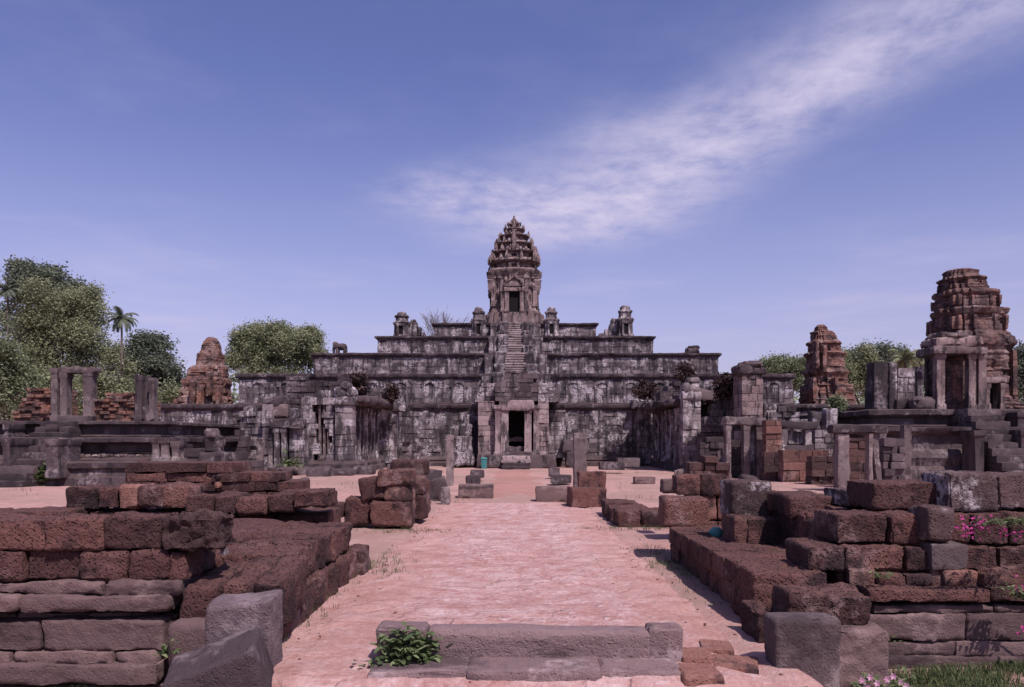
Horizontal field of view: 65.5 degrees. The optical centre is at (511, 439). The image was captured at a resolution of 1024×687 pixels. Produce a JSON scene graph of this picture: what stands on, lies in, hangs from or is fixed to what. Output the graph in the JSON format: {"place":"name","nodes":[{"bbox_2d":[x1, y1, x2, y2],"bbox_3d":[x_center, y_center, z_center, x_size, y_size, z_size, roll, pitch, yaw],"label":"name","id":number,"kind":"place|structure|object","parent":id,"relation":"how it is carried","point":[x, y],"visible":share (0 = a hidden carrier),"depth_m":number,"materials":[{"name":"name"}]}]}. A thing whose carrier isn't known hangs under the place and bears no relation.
{"place":"outdoors","nodes":[
{"label":"outdoors","id":0,"kind":"place"},
{"bbox_2d":[126,461,309,507],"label":"ruined wall","id":1,"kind":"structure","parent":0,"point":[241,476],"depth_m":19.03,"materials":[{"name":"stone"}]},
{"bbox_2d":[0,466,1023,686],"bbox_3d":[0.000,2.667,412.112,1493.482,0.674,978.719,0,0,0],"label":"ground","id":2,"kind":"structure","parent":0,"point":[724,618],"depth_m":20.98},
{"bbox_2d":[0,307,49,420],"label":"broadleaf tree","id":3,"kind":"object","parent":2,"relation":"on","point":[12,366],"visible":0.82,"depth_m":83.28,"materials":[{"name":"green plant"}]},
{"bbox_2d":[0,254,106,362],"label":"broadleaf tree","id":4,"kind":"object","parent":2,"relation":"on","point":[17,269],"visible":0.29,"depth_m":120.03,"materials":[{"name":"green plant"}]},
{"bbox_2d":[14,357,111,417],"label":"broadleaf tree","id":5,"kind":"object","parent":2,"relation":"on","point":[79,385],"visible":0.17,"depth_m":85.67,"materials":[{"name":"green plant"}]},
{"bbox_2d":[1,272,131,401],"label":"broadleaf tree","id":6,"kind":"object","parent":2,"relation":"on","point":[68,322],"visible":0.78,"depth_m":96.12,"materials":[{"name":"green plant"}]},
{"bbox_2d":[106,306,138,390],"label":"palm tree","id":7,"kind":"object","parent":2,"relation":"on","point":[119,318],"visible":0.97,"depth_m":87.73,"materials":[{"name":"green plant"}]},
{"bbox_2d":[0,420,256,487],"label":"stone platform","id":8,"kind":"structure","parent":2,"relation":"on","point":[76,453],"depth_m":44.21,"materials":[{"name":"stone"}]},
{"bbox_2d":[12,388,78,420],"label":"brick ruin","id":9,"kind":"object","parent":8,"relation":"on","point":[36,406],"visible":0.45,"depth_m":53.46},
{"bbox_2d":[49,366,100,420],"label":"stone doorframe","id":10,"kind":"object","parent":8,"relation":"on","point":[61,393],"visible":0.82,"depth_m":53.00,"materials":[{"name":"grey stone"}]},
{"bbox_2d":[94,393,160,420],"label":"brick ruin","id":11,"kind":"object","parent":8,"relation":"on","point":[115,407],"visible":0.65,"depth_m":53.43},
{"bbox_2d":[134,375,158,420],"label":"stone columns","id":12,"kind":"structure","parent":8,"relation":"on","point":[146,398],"depth_m":53.00,"materials":[{"name":"stone"}]},
{"bbox_2d":[240,405,266,455],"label":"ruined wall","id":13,"kind":"structure","parent":8,"relation":"on","point":[251,421],"depth_m":57.01,"materials":[{"name":"stone"}]},
{"bbox_2d":[80,356,180,417],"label":"broadleaf tree","id":14,"kind":"object","parent":2,"relation":"on","point":[164,392],"visible":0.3,"depth_m":87.44,"materials":[{"name":"green plant"}]},
{"bbox_2d":[0,518,284,685],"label":"ruined wall","id":15,"kind":"structure","parent":2,"relation":"on","point":[107,617],"depth_m":9.36,"materials":[{"name":"stone"}]},
{"bbox_2d":[0,511,58,551],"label":"laterite block","id":16,"kind":"structure","parent":15,"relation":"on","point":[21,531],"depth_m":9.52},
{"bbox_2d":[44,513,109,551],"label":"laterite block","id":17,"kind":"structure","parent":15,"relation":"on","point":[76,532],"depth_m":9.47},
{"bbox_2d":[104,511,176,550],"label":"laterite block","id":18,"kind":"structure","parent":15,"relation":"on","point":[127,530],"depth_m":9.52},
{"bbox_2d":[161,508,234,552],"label":"laterite block","id":19,"kind":"structure","parent":15,"relation":"on","point":[206,529],"depth_m":9.44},
{"bbox_2d":[99,328,187,416],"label":"broadleaf tree","id":20,"kind":"object","parent":2,"relation":"on","point":[149,350],"visible":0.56,"depth_m":104.59,"materials":[{"name":"green plant"}]},
{"bbox_2d":[0,506,340,523],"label":"ruined wall","id":21,"kind":"structure","parent":2,"relation":"on","point":[318,515],"depth_m":16.05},
{"bbox_2d":[29,506,96,516],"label":"laterite block","id":22,"kind":"structure","parent":21,"relation":"on","point":[60,511],"depth_m":15.32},
{"bbox_2d":[65,484,112,509],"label":"laterite block","id":23,"kind":"structure","parent":21,"relation":"on","point":[86,497],"depth_m":16.00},
{"bbox_2d":[98,484,121,507],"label":"laterite block","id":24,"kind":"structure","parent":21,"relation":"on","point":[109,496],"depth_m":15.96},
{"bbox_2d":[118,483,153,509],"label":"laterite block","id":25,"kind":"structure","parent":21,"relation":"on","point":[128,494],"depth_m":15.89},
{"bbox_2d":[138,484,163,507],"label":"laterite block","id":26,"kind":"structure","parent":21,"relation":"on","point":[150,495],"depth_m":15.87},
{"bbox_2d":[162,481,204,508],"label":"laterite block","id":27,"kind":"structure","parent":21,"relation":"on","point":[176,494],"depth_m":15.96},
{"bbox_2d":[185,493,218,511],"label":"laterite block","id":28,"kind":"structure","parent":21,"relation":"on","point":[198,501],"depth_m":15.36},
{"bbox_2d":[214,490,250,514],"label":"laterite block","id":29,"kind":"structure","parent":21,"relation":"on","point":[225,501],"depth_m":15.46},
{"bbox_2d":[235,494,273,515],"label":"laterite block","id":30,"kind":"structure","parent":21,"relation":"on","point":[255,504],"depth_m":15.46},
{"bbox_2d":[268,489,299,512],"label":"laterite block","id":31,"kind":"structure","parent":21,"relation":"on","point":[282,501],"depth_m":15.49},
{"bbox_2d":[294,488,337,507],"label":"laterite block","id":32,"kind":"structure","parent":21,"relation":"on","point":[316,497],"depth_m":15.39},
{"bbox_2d":[198,428,226,460],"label":"guardian statue","id":33,"kind":"object","parent":2,"relation":"on","point":[214,441],"visible":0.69,"depth_m":42.50,"materials":[{"name":"stone"}]},
{"bbox_2d":[161,626,273,686],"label":"sandstone slab","id":34,"kind":"object","parent":2,"relation":"on","point":[241,659],"depth_m":7.83,"materials":[{"name":"stone"}]},
{"bbox_2d":[205,589,282,667],"bbox_3d":[-2.935,2.363,8.748,0.753,1.406,0.439,1,2,5],"label":"sandstone slab","id":35,"kind":"object","parent":2,"relation":"on","point":[227,615],"depth_m":8.55,"materials":[{"name":"stone"}]},
{"bbox_2d":[167,520,357,666],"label":"ruined wall","id":36,"kind":"structure","parent":2,"relation":"on","point":[305,567],"depth_m":10.46,"materials":[{"name":"stone"}]},
{"bbox_2d":[223,316,329,379],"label":"broadleaf tree","id":37,"kind":"object","parent":2,"relation":"on","point":[257,347],"visible":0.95,"depth_m":108.90,"materials":[{"name":"green plant"}]},
{"bbox_2d":[255,396,308,474],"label":"stone portico","id":38,"kind":"structure","parent":2,"relation":"on","point":[286,428],"depth_m":55.74,"materials":[{"name":"stone"}]},
{"bbox_2d":[286,376,407,469],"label":"ruined hall","id":39,"kind":"structure","parent":2,"relation":"on","point":[346,430],"depth_m":59.35,"materials":[{"name":"stone"}]},
{"bbox_2d":[344,495,372,525],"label":"laterite block","id":40,"kind":"structure","parent":2,"relation":"on","point":[357,510],"depth_m":21.99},
{"bbox_2d":[347,543,370,575],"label":"laterite block","id":41,"kind":"structure","parent":2,"relation":"on","point":[363,559],"depth_m":14.63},
{"bbox_2d":[370,500,415,527],"bbox_3d":[-3.340,2.040,22.258,1.214,0.782,0.946,2,0,0],"label":"laterite block","id":42,"kind":"object","parent":2,"relation":"on","point":[383,513],"depth_m":21.83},
{"bbox_2d":[358,476,384,500],"bbox_3d":[-3.865,1.349,22.411,0.753,0.690,1.085,-7,0,-3],"label":"laterite block","id":43,"kind":"object","parent":42,"relation":"on","point":[369,489],"depth_m":21.92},
{"bbox_2d":[384,484,415,501],"bbox_3d":[-3.135,1.478,22.352,0.807,0.559,1.024,1,0,0],"label":"laterite block","id":44,"kind":"object","parent":42,"relation":"on","point":[400,493],"depth_m":21.89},
{"bbox_2d":[377,468,416,486],"bbox_3d":[-3.227,1.043,22.311,1.059,0.490,1.062,-1,0,-1],"label":"laterite block","id":45,"kind":"object","parent":44,"relation":"on","point":[398,476],"depth_m":21.84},
{"bbox_2d":[402,435,420,459],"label":"ruined wall","id":46,"kind":"structure","parent":2,"relation":"on","point":[411,447],"depth_m":71.08,"materials":[{"name":"stone"}]},
{"bbox_2d":[414,493,428,519],"bbox_3d":[-2.941,1.979,23.762,0.864,0.785,1.152,1,0,0],"label":"laterite block","id":47,"kind":"object","parent":2,"relation":"on","point":[422,508],"depth_m":23.24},
{"bbox_2d":[415,475,426,494],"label":"laterite block","id":48,"kind":"object","parent":47,"relation":"on","point":[421,487],"depth_m":23.23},
{"bbox_2d":[390,458,429,474],"bbox_3d":[-3.109,0.857,24.248,1.077,0.575,1.362,1,0,3],"label":"laterite block","id":49,"kind":"object","parent":48,"relation":"on","point":[421,466],"depth_m":23.63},
{"bbox_2d":[446,435,454,485],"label":"stone pillar","id":50,"kind":"structure","parent":2,"relation":"on","point":[450,461],"depth_m":42.01,"materials":[{"name":"grey stone"}]},
{"bbox_2d":[453,414,475,467],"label":"stone pedestal","id":51,"kind":"object","parent":2,"relation":"on","point":[464,454],"visible":0.97,"depth_m":70.42,"materials":[{"name":"stone"}]},
{"bbox_2d":[458,483,493,497],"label":"threshold slab","id":52,"kind":"structure","parent":2,"relation":"on","point":[468,490],"depth_m":33.50,"materials":[{"name":"stone"}]},
{"bbox_2d":[160,321,864,465],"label":"temple pyramid","id":53,"kind":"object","parent":2,"relation":"on","point":[442,373],"visible":0.48,"depth_m":80.52,"materials":[{"name":"stone"}]},
{"bbox_2d":[172,337,233,403],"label":"brick tower","id":54,"kind":"structure","parent":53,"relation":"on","point":[206,380],"depth_m":85.50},
{"bbox_2d":[484,215,543,322],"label":"central tower","id":55,"kind":"structure","parent":53,"relation":"on","point":[514,274],"depth_m":105.49,"materials":[{"name":"stone"}]},
{"bbox_2d":[500,273,528,311],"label":"doorway","id":56,"kind":"structure","parent":55,"relation":"in","point":[516,296],"depth_m":104.52,"materials":[{"name":"stone"}]},
{"bbox_2d":[616,306,633,335],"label":"shrine turret","id":57,"kind":"object","parent":53,"relation":"on","point":[624,321],"visible":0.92,"depth_m":93.89,"materials":[{"name":"stone"}]},
{"bbox_2d":[799,324,855,403],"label":"brick tower","id":58,"kind":"structure","parent":53,"relation":"on","point":[825,373],"depth_m":84.90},
{"bbox_2d":[8,470,1023,686],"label":"grass","id":59,"kind":"structure","parent":2,"relation":"on","point":[948,675],"depth_m":9.83,"materials":[{"name":"plant"}]},
{"bbox_2d":[475,371,565,469],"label":"stone porch","id":60,"kind":"object","parent":2,"relation":"on","point":[505,433],"visible":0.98,"depth_m":69.85,"materials":[{"name":"stone"}]},
{"bbox_2d":[535,485,568,501],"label":"threshold slab","id":61,"kind":"structure","parent":2,"relation":"on","point":[555,493],"depth_m":31.50,"materials":[{"name":"stone"}]},
{"bbox_2d":[573,432,586,486],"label":"stone pillar","id":62,"kind":"structure","parent":2,"relation":"on","point":[579,451],"depth_m":39.02,"materials":[{"name":"grey stone"}]},
{"bbox_2d":[566,486,606,507],"bbox_3d":[2.742,2.108,29.356,1.337,0.795,1.152,1,0,-6],"label":"laterite block","id":63,"kind":"object","parent":2,"relation":"on","point":[584,497],"depth_m":28.82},
{"bbox_2d":[577,471,605,487],"bbox_3d":[2.991,1.528,30.003,1.074,0.727,0.862,0,0,0],"label":"laterite block","id":64,"kind":"object","parent":63,"relation":"on","point":[591,478],"depth_m":29.60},
{"bbox_2d":[601,498,666,527],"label":"stone blocks","id":65,"kind":"structure","parent":2,"relation":"on","point":[624,512],"depth_m":22.50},
{"bbox_2d":[630,377,716,470],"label":"ruined hall","id":66,"kind":"structure","parent":2,"relation":"on","point":[681,410],"depth_m":64.14,"materials":[{"name":"stone"}]},
{"bbox_2d":[629,379,662,401],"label":"roof shrub","id":67,"kind":"object","parent":66,"relation":"on","point":[644,390],"visible":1,"depth_m":70.76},
{"bbox_2d":[682,647,714,662],"bbox_3d":[2.054,2.460,8.950,0.364,0.168,0.514,0,0,2],"label":"fallen stone","id":68,"kind":"object","parent":2,"relation":"on","point":[697,655],"visible":0.53,"depth_m":8.79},
{"bbox_2d":[677,663,724,686],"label":"fallen stone","id":69,"kind":"object","parent":2,"relation":"on","point":[695,674],"visible":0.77,"depth_m":8.16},
{"bbox_2d":[685,456,729,478],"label":"ruined wall","id":70,"kind":"structure","parent":2,"relation":"on","point":[709,464],"depth_m":40.05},
{"bbox_2d":[696,437,723,461],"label":"ruined wall","id":71,"kind":"structure","parent":2,"relation":"on","point":[710,446],"depth_m":53.05,"materials":[{"name":"stone"}]},
{"bbox_2d":[700,410,725,441],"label":"ruined wall","id":72,"kind":"structure","parent":2,"relation":"on","point":[712,425],"depth_m":57.52,"materials":[{"name":"stone"}]},
{"bbox_2d":[713,654,758,674],"bbox_3d":[2.456,2.551,8.757,0.508,0.262,0.529,0,0,14],"label":"fallen stone","id":73,"kind":"object","parent":2,"relation":"on","point":[740,663],"visible":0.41,"depth_m":8.71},
{"bbox_2d":[721,416,765,478],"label":"stone doorframe","id":74,"kind":"object","parent":2,"relation":"on","point":[751,433],"visible":0.9,"depth_m":50.02,"materials":[{"name":"grey stone"}]},
{"bbox_2d":[706,361,781,453],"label":"ruined gatehouse","id":75,"kind":"object","parent":2,"relation":"on","point":[746,400],"visible":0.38,"depth_m":54.04,"materials":[{"name":"stone"}]},
{"bbox_2d":[708,372,732,404],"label":"roof shrub","id":76,"kind":"object","parent":75,"relation":"on","point":[723,381],"visible":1,"depth_m":56.74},
{"bbox_2d":[669,525,836,603],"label":"ruined wall","id":77,"kind":"structure","parent":2,"relation":"on","point":[703,555],"depth_m":13.11,"materials":[{"name":"stone"}]},
{"bbox_2d":[658,495,709,526],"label":"laterite block","id":78,"kind":"structure","parent":77,"relation":"on","point":[686,511],"depth_m":16.20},
{"bbox_2d":[721,513,776,542],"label":"laterite block","id":79,"kind":"structure","parent":77,"relation":"on","point":[734,527],"depth_m":13.63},
{"bbox_2d":[719,479,771,515],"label":"laterite block","id":80,"kind":"structure","parent":79,"relation":"on","point":[744,496],"depth_m":13.98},
{"bbox_2d":[740,600,770,642],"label":"laterite block","id":81,"kind":"structure","parent":2,"relation":"on","point":[752,613],"depth_m":9.99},
{"bbox_2d":[759,452,780,480],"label":"ruined wall","id":82,"kind":"structure","parent":2,"relation":"on","point":[769,461],"depth_m":47.20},
{"bbox_2d":[762,420,781,451],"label":"ruined wall","id":83,"kind":"structure","parent":2,"relation":"on","point":[772,426],"depth_m":48.54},
{"bbox_2d":[730,559,826,614],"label":"laterite block","id":84,"kind":"structure","parent":2,"relation":"on","point":[756,581],"depth_m":10.54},
{"bbox_2d":[755,351,807,396],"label":"broadleaf tree","id":85,"kind":"object","parent":2,"relation":"on","point":[786,364],"visible":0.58,"depth_m":126.08,"materials":[{"name":"green plant"}]},
{"bbox_2d":[763,612,840,686],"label":"sandstone slab","id":86,"kind":"structure","parent":2,"relation":"on","point":[807,643],"depth_m":8.60,"materials":[{"name":"stone"}]},
{"bbox_2d":[778,450,828,481],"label":"ruined wall","id":87,"kind":"structure","parent":2,"relation":"on","point":[792,466],"depth_m":45.48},
{"bbox_2d":[780,421,833,455],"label":"window wall","id":88,"kind":"structure","parent":2,"relation":"on","point":[805,438],"depth_m":49.70,"materials":[{"name":"stone"}]},
{"bbox_2d":[805,456,833,484],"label":"ruined wall","id":89,"kind":"structure","parent":2,"relation":"on","point":[819,471],"depth_m":43.08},
{"bbox_2d":[827,424,887,487],"bbox_3d":[16.587,0.927,38.311,2.674,3.415,0.865,0,0,0],"label":"stone doorframe","id":90,"kind":"object","parent":2,"relation":"on","point":[841,466],"visible":0.84,"depth_m":38.02,"materials":[{"name":"stone"}]},
{"bbox_2d":[849,438,865,480],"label":"ruined wall","id":91,"kind":"structure","parent":2,"relation":"on","point":[857,446],"depth_m":40.51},
{"bbox_2d":[839,621,889,686],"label":"laterite block","id":92,"kind":"structure","parent":2,"relation":"on","point":[863,648],"depth_m":9.15,"materials":[{"name":"stone"}]},
{"bbox_2d":[770,582,871,624],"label":"laterite block","id":93,"kind":"structure","parent":92,"relation":"on","point":[845,603],"depth_m":9.49,"materials":[{"name":"stone"}]},
{"bbox_2d":[840,337,902,403],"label":"broadleaf tree","id":94,"kind":"object","parent":2,"relation":"on","point":[856,374],"visible":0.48,"depth_m":106.91,"materials":[{"name":"green plant"}]},
{"bbox_2d":[850,666,916,686],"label":"flowering plant","id":95,"kind":"object","parent":2,"relation":"on","point":[865,679],"visible":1,"depth_m":8.85,"materials":[{"name":"pink plant"}]},
{"bbox_2d":[843,338,924,390],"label":"broadleaf tree","id":96,"kind":"object","parent":2,"relation":"on","point":[884,353],"visible":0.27,"depth_m":133.07,"materials":[{"name":"green plant"}]},
{"bbox_2d":[747,479,1023,668],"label":"ruined wall","id":97,"kind":"structure","parent":2,"relation":"on","point":[923,612],"depth_m":10.58,"materials":[{"name":"stone"}]},
{"bbox_2d":[767,490,834,518],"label":"laterite block","id":98,"kind":"structure","parent":97,"relation":"on","point":[790,504],"depth_m":12.93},
{"bbox_2d":[920,541,967,569],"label":"laterite block","id":99,"kind":"structure","parent":97,"relation":"on","point":[952,555],"depth_m":10.50,"materials":[{"name":"grey stone"}]},
{"bbox_2d":[907,504,954,541],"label":"laterite block","id":100,"kind":"structure","parent":99,"relation":"on","point":[935,522],"depth_m":10.50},
{"bbox_2d":[921,470,997,512],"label":"laterite block","id":101,"kind":"structure","parent":97,"relation":"on","point":[969,491],"depth_m":11.06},
{"bbox_2d":[954,514,1023,541],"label":"bougainvillea","id":102,"kind":"object","parent":97,"relation":"attached to","point":[997,522],"visible":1,"depth_m":9.89,"materials":[{"name":"pink plant"}]},
{"bbox_2d":[987,470,1023,508],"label":"laterite block","id":103,"kind":"structure","parent":97,"relation":"on","point":[1010,487],"depth_m":11.08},
{"bbox_2d":[749,408,1023,479],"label":"stone platform","id":104,"kind":"structure","parent":2,"relation":"on","point":[982,440],"depth_m":47.32,"materials":[{"name":"stone"}]},
{"bbox_2d":[865,361,923,409],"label":"ruined shrine wall","id":105,"kind":"structure","parent":104,"relation":"on","point":[890,385],"depth_m":52.03,"materials":[{"name":"stone"}]},
{"bbox_2d":[916,268,1023,409],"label":"brick tower","id":106,"kind":"structure","parent":104,"relation":"on","point":[967,352],"depth_m":54.19,"materials":[{"name":"stone"}]},
{"bbox_2d":[986,377,1006,408],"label":"doorway","id":107,"kind":"structure","parent":106,"relation":"in","point":[996,386],"depth_m":52.61,"materials":[{"name":"stone"}]},
{"bbox_2d":[877,438,905,479],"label":"ruined wall","id":108,"kind":"structure","parent":2,"relation":"on","point":[893,463],"depth_m":43.59,"materials":[{"name":"stone"}]},
{"bbox_2d":[885,348,920,367],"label":"palm tree","id":109,"kind":"object","parent":2,"relation":"on","point":[904,357],"visible":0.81,"depth_m":89.85,"materials":[{"name":"green plant"}]},
{"bbox_2d":[900,425,911,478],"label":"stone post","id":110,"kind":"object","parent":2,"relation":"on","point":[906,432],"visible":0.67,"depth_m":45.50,"materials":[{"name":"grey stone"}]},
{"bbox_2d":[0,0,1023,418],"label":"sky","id":111,"kind":"structure","parent":0,"point":[744,178],"materials":[{"name":"blue"}]},
{"bbox_2d":[488,469,542,497],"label":"path","id":112,"kind":"structure","parent":0,"point":[511,482],"depth_m":44.77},
{"bbox_2d":[272,502,772,686],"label":"path","id":113,"kind":"structure","parent":0,"point":[530,565],"depth_m":12.72,"materials":[{"name":"stone"}]},
{"bbox_2d":[351,621,453,667],"bbox_3d":[-1.174,2.225,8.626,1.104,0.506,0.565,0,0,0],"label":"leafy weed","id":114,"kind":"object","parent":113,"relation":"on","point":[411,645],"visible":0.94,"depth_m":8.58,"materials":[{"name":"green plant"}]},
{"bbox_2d":[368,620,682,681],"bbox_3d":[0.192,2.429,8.622,3.396,0.777,0.957,0,0,0],"label":"threshold step","id":115,"kind":"object","parent":113,"relation":"on","point":[514,652],"visible":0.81,"depth_m":8.70,"materials":[{"name":"stone"}]},
{"bbox_2d":[684,493,823,525],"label":"ruined wall","id":116,"kind":"structure","parent":0,"point":[715,515],"depth_m":19.09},
{"bbox_2d":[671,474,700,494],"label":"laterite block","id":117,"kind":"structure","parent":116,"relation":"on","point":[685,484],"depth_m":19.00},
{"bbox_2d":[695,473,722,495],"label":"laterite block","id":118,"kind":"structure","parent":116,"relation":"on","point":[709,485],"depth_m":19.02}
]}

